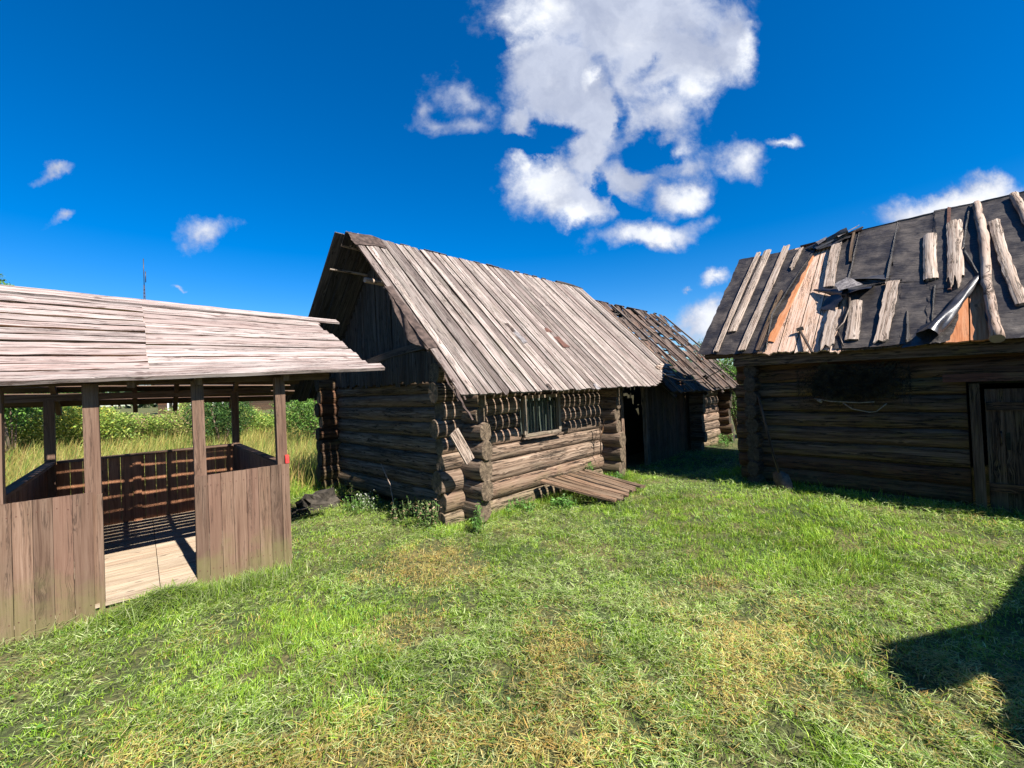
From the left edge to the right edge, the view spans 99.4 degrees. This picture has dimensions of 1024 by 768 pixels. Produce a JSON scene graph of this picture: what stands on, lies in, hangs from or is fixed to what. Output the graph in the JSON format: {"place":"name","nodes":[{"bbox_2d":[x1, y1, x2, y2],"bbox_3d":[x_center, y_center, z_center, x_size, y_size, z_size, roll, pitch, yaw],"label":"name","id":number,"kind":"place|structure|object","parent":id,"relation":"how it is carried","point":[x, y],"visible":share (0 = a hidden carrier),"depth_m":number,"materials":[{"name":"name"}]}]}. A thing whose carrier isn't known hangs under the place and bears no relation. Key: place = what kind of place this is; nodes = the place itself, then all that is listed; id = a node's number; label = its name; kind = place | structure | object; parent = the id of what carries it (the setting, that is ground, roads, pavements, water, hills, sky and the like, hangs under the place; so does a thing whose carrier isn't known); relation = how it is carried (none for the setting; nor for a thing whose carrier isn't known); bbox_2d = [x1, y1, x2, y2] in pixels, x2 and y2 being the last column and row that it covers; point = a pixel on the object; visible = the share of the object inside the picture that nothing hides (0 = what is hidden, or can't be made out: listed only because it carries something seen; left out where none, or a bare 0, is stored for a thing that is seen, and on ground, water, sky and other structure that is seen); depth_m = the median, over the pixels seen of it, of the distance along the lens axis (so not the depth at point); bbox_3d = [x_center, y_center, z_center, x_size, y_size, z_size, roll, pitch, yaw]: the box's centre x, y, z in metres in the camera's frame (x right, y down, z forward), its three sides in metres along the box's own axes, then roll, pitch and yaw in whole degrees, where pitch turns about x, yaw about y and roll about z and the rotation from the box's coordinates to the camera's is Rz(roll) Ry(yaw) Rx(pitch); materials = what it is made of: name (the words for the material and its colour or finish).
{"place":"outdoors","nodes":[
{"label":"outdoors","id":0,"kind":"place"},
{"bbox_2d":[5,415,318,523],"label":"meadow grass","id":1,"kind":"structure","parent":0,"point":[302,448],"depth_m":11.79,"materials":[{"name":"plant"}]},
{"bbox_2d":[0,396,1023,767],"bbox_3d":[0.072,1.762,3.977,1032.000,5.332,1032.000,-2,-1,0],"label":"ground","id":2,"kind":"structure","parent":0,"point":[610,562],"depth_m":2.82,"materials":[{"name":"green plant"}]},
{"bbox_2d":[0,273,13,285],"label":"birch tree","id":3,"kind":"object","parent":2,"relation":"on","point":[3,282],"visible":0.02,"depth_m":13.38,"materials":[{"name":"green plant"}]},
{"bbox_2d":[4,392,81,465],"bbox_3d":[-14.437,0.054,12.495,3.521,4.778,3.208,-2,-1,0],"label":"willow bush","id":4,"kind":"object","parent":2,"relation":"on","point":[17,413],"visible":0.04,"depth_m":12.40,"materials":[{"name":"green plant"}]},
{"bbox_2d":[12,575,263,655],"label":"grass strip","id":5,"kind":"structure","parent":2,"relation":"on","point":[148,604],"depth_m":3.30,"materials":[{"name":"green plant"}]},
{"bbox_2d":[143,259,149,407],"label":"radio mast","id":6,"kind":"object","parent":2,"relation":"on","point":[144,297],"visible":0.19,"depth_m":90.29,"materials":[{"name":"metal"}]},
{"bbox_2d":[5,393,318,460],"bbox_3d":[-9.067,0.886,17.331,33.496,2.727,11.250,-2,-1,-30],"label":"shrub thicket","id":7,"kind":"object","parent":2,"relation":"on","point":[116,423],"visible":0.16,"depth_m":14.99,"materials":[{"name":"green plant"}]},
{"bbox_2d":[0,285,384,646],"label":"open shelter","id":8,"kind":"object","parent":2,"relation":"on","point":[67,553],"visible":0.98,"depth_m":3.96,"materials":[{"name":"brown wood"}]},
{"bbox_2d":[158,384,273,413],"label":"house","id":9,"kind":"structure","parent":2,"relation":"on","point":[264,405],"depth_m":62.24,"materials":[{"name":"white paint"}]},
{"bbox_2d":[181,401,255,443],"bbox_3d":[-9.270,1.165,13.771,1.976,2.159,1.999,-2,-1,0],"label":"leafy bush","id":10,"kind":"object","parent":2,"relation":"on","point":[220,416],"visible":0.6,"depth_m":13.58,"materials":[{"name":"green plant"}]},
{"bbox_2d":[148,553,328,622],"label":"grass strip","id":11,"kind":"structure","parent":2,"relation":"on","point":[253,579],"depth_m":3.76,"materials":[{"name":"green plant"}]},
{"bbox_2d":[268,399,319,445],"bbox_3d":[-6.077,0.931,13.165,2.261,2.344,2.160,-2,-1,0],"label":"willow bush","id":12,"kind":"object","parent":2,"relation":"on","point":[309,407],"visible":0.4,"depth_m":12.82,"materials":[{"name":"green plant"}]},
{"bbox_2d":[291,507,310,516],"bbox_3d":[-2.929,1.816,6.031,0.277,0.200,0.220,-2,-1,0],"label":"stone","id":13,"kind":"object","parent":2,"relation":"on","point":[302,510],"visible":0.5,"depth_m":5.98,"materials":[{"name":"grey stone"}]},
{"bbox_2d":[295,487,339,510],"bbox_3d":[-2.851,1.759,6.400,0.618,0.427,0.356,-2,-1,-16],"label":"stone","id":14,"kind":"object","parent":2,"relation":"on","point":[325,498],"visible":0.56,"depth_m":6.30,"materials":[{"name":"grey stone"}]},
{"bbox_2d":[332,482,356,498],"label":"leafy weed","id":15,"kind":"object","parent":2,"relation":"on","point":[344,488],"visible":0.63,"depth_m":6.80,"materials":[{"name":"green plant"}]},
{"bbox_2d":[340,492,373,504],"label":"leafy weed","id":16,"kind":"object","parent":2,"relation":"on","point":[349,497],"visible":0.3,"depth_m":6.52,"materials":[{"name":"green plant"}]},
{"bbox_2d":[341,495,376,514],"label":"leafy weed","id":17,"kind":"object","parent":2,"relation":"on","point":[356,505],"visible":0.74,"depth_m":6.08,"materials":[{"name":"green plant"}]},
{"bbox_2d":[351,490,382,514],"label":"leafy weed","id":18,"kind":"object","parent":2,"relation":"on","point":[365,499],"visible":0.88,"depth_m":6.12,"materials":[{"name":"green plant"}]},
{"bbox_2d":[19,363,726,411],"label":"distant wood","id":19,"kind":"object","parent":2,"relation":"on","point":[143,405],"visible":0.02,"depth_m":94.30,"materials":[{"name":"green plant"}]},
{"bbox_2d":[381,464,396,520],"bbox_3d":[-1.649,1.436,5.865,0.051,0.629,0.845,-2,-1,-29],"label":"leaning stick","id":20,"kind":"object","parent":2,"relation":"on","point":[390,489],"visible":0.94,"depth_m":5.87,"materials":[{"name":"wood"}]},
{"bbox_2d":[390,496,422,525],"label":"leafy weed","id":21,"kind":"object","parent":2,"relation":"on","point":[408,511],"visible":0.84,"depth_m":5.54,"materials":[{"name":"green plant"}]},
{"bbox_2d":[408,499,441,529],"bbox_3d":[-0.994,1.529,5.119,0.351,0.409,0.321,-2,-1,-40],"label":"leafy weed","id":22,"kind":"object","parent":2,"relation":"on","point":[430,517],"visible":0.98,"depth_m":5.10,"materials":[{"name":"green plant"}]},
{"bbox_2d":[469,501,484,533],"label":"leafy weed","id":23,"kind":"object","parent":2,"relation":"on","point":[474,523],"visible":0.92,"depth_m":4.90,"materials":[{"name":"green plant"}]},
{"bbox_2d":[285,231,668,526],"bbox_3d":[-0.288,-0.241,8.366,5.083,4.112,6.169,-3,-1,42],"label":"log cabin","id":24,"kind":"object","parent":2,"relation":"on","point":[518,379],"visible":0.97,"depth_m":6.52,"materials":[{"name":"brown wood"}]},
{"bbox_2d":[450,428,474,464],"bbox_3d":[-0.559,0.698,4.873,0.311,0.418,0.042,-2,-1,-38],"label":"loose board","id":25,"kind":"object","parent":24,"relation":"attached to","point":[461,446],"visible":1,"depth_m":4.86,"materials":[{"name":"brown wood"}]},
{"bbox_2d":[519,394,563,439],"bbox_3d":[0.411,0.468,6.420,0.159,0.615,0.900,-3,-1,44],"label":"window","id":26,"kind":"structure","parent":24,"relation":"in","point":[535,412],"depth_m":6.46,"materials":[{"name":"grey wood"}]},
{"bbox_2d":[597,422,603,455],"bbox_3d":[1.501,0.914,7.308,0.039,0.603,0.240,-3,-1,43],"label":"forked stick","id":27,"kind":"object","parent":24,"relation":"hanging from","point":[600,435],"visible":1,"depth_m":7.28,"materials":[{"name":"brown wood"}]},
{"bbox_2d":[505,497,535,513],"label":"leafy weed","id":28,"kind":"object","parent":2,"relation":"on","point":[520,506],"visible":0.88,"depth_m":5.63,"materials":[{"name":"green plant"}]},
{"bbox_2d":[550,494,578,510],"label":"leafy weed","id":29,"kind":"object","parent":2,"relation":"on","point":[560,501],"visible":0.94,"depth_m":5.72,"materials":[{"name":"green plant"}]},
{"bbox_2d":[586,462,594,470],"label":"leafy weed","id":30,"kind":"object","parent":2,"relation":"on","point":[589,468],"visible":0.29,"depth_m":7.05,"materials":[{"name":"green plant"}]},
{"bbox_2d":[540,469,645,501],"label":"wooden ramp","id":31,"kind":"structure","parent":2,"relation":"on","point":[600,487],"depth_m":6.23,"materials":[{"name":"brown wood"}]},
{"bbox_2d":[607,469,624,478],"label":"leafy weed","id":32,"kind":"object","parent":2,"relation":"on","point":[617,475],"visible":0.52,"depth_m":7.18,"materials":[{"name":"green plant"}]},
{"bbox_2d":[595,300,741,471],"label":"derelict shed","id":33,"kind":"structure","parent":2,"relation":"on","point":[667,417],"depth_m":10.21,"materials":[{"name":"brown wood"}]},
{"bbox_2d":[683,340,734,378],"bbox_3d":[6.627,0.034,14.182,2.381,3.131,2.359,-2,-1,0],"label":"leafy bush","id":34,"kind":"object","parent":2,"relation":"on","point":[718,360],"visible":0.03,"depth_m":14.09,"materials":[{"name":"green plant"}]},
{"bbox_2d":[710,434,732,447],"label":"leafy weed","id":35,"kind":"object","parent":2,"relation":"on","point":[725,441],"visible":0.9,"depth_m":10.92,"materials":[{"name":"green plant"}]},
{"bbox_2d":[713,358,742,437],"bbox_3d":[6.356,0.335,12.283,1.773,2.514,1.594,-2,-1,0],"label":"elder bush","id":36,"kind":"object","parent":2,"relation":"on","point":[734,413],"visible":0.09,"depth_m":12.16,"materials":[{"name":"green plant"}]},
{"bbox_2d":[757,395,792,490],"bbox_3d":[3.739,0.853,6.225,0.100,1.378,0.512,-2,-1,-17],"label":"shovel","id":37,"kind":"object","parent":2,"relation":"on","point":[780,478],"visible":0.8,"depth_m":6.13,"materials":[{"name":"metal"}]},
{"bbox_2d":[697,191,1023,514],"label":"log barn","id":38,"kind":"structure","parent":2,"relation":"on","point":[936,298],"depth_m":5.68,"materials":[{"name":"wood"}]},
{"bbox_2d":[663,359,734,380],"bbox_3d":[3.142,-0.209,7.455,0.016,0.297,1.734,-2,-1,-18],"label":"sagging cord","id":39,"kind":"object","parent":38,"relation":"hanging from","point":[703,377],"visible":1,"depth_m":7.23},
{"bbox_2d":[814,398,886,412],"bbox_3d":[4.385,0.275,5.656,0.047,0.192,0.766,-2,-1,-41],"label":"twisted twig","id":40,"kind":"object","parent":38,"relation":"attached to","point":[819,400],"visible":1,"depth_m":5.62,"materials":[{"name":"brown wood"}]},
{"bbox_2d":[794,360,915,408],"bbox_3d":[4.398,0.012,5.659,0.190,0.694,1.301,-2,-1,-43],"label":"moss mat","id":41,"kind":"object","parent":38,"relation":"hanging from","point":[832,382],"visible":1,"depth_m":5.62,"materials":[{"name":"plant"}]},
{"bbox_2d":[984,388,1023,514],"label":"door","id":42,"kind":"structure","parent":38,"relation":"in","point":[1007,404],"depth_m":4.75,"materials":[{"name":"wood"}]},
{"bbox_2d":[0,0,1023,406],"label":"sky","id":43,"kind":"structure","parent":0,"point":[627,153],"materials":[{"name":"blue"}]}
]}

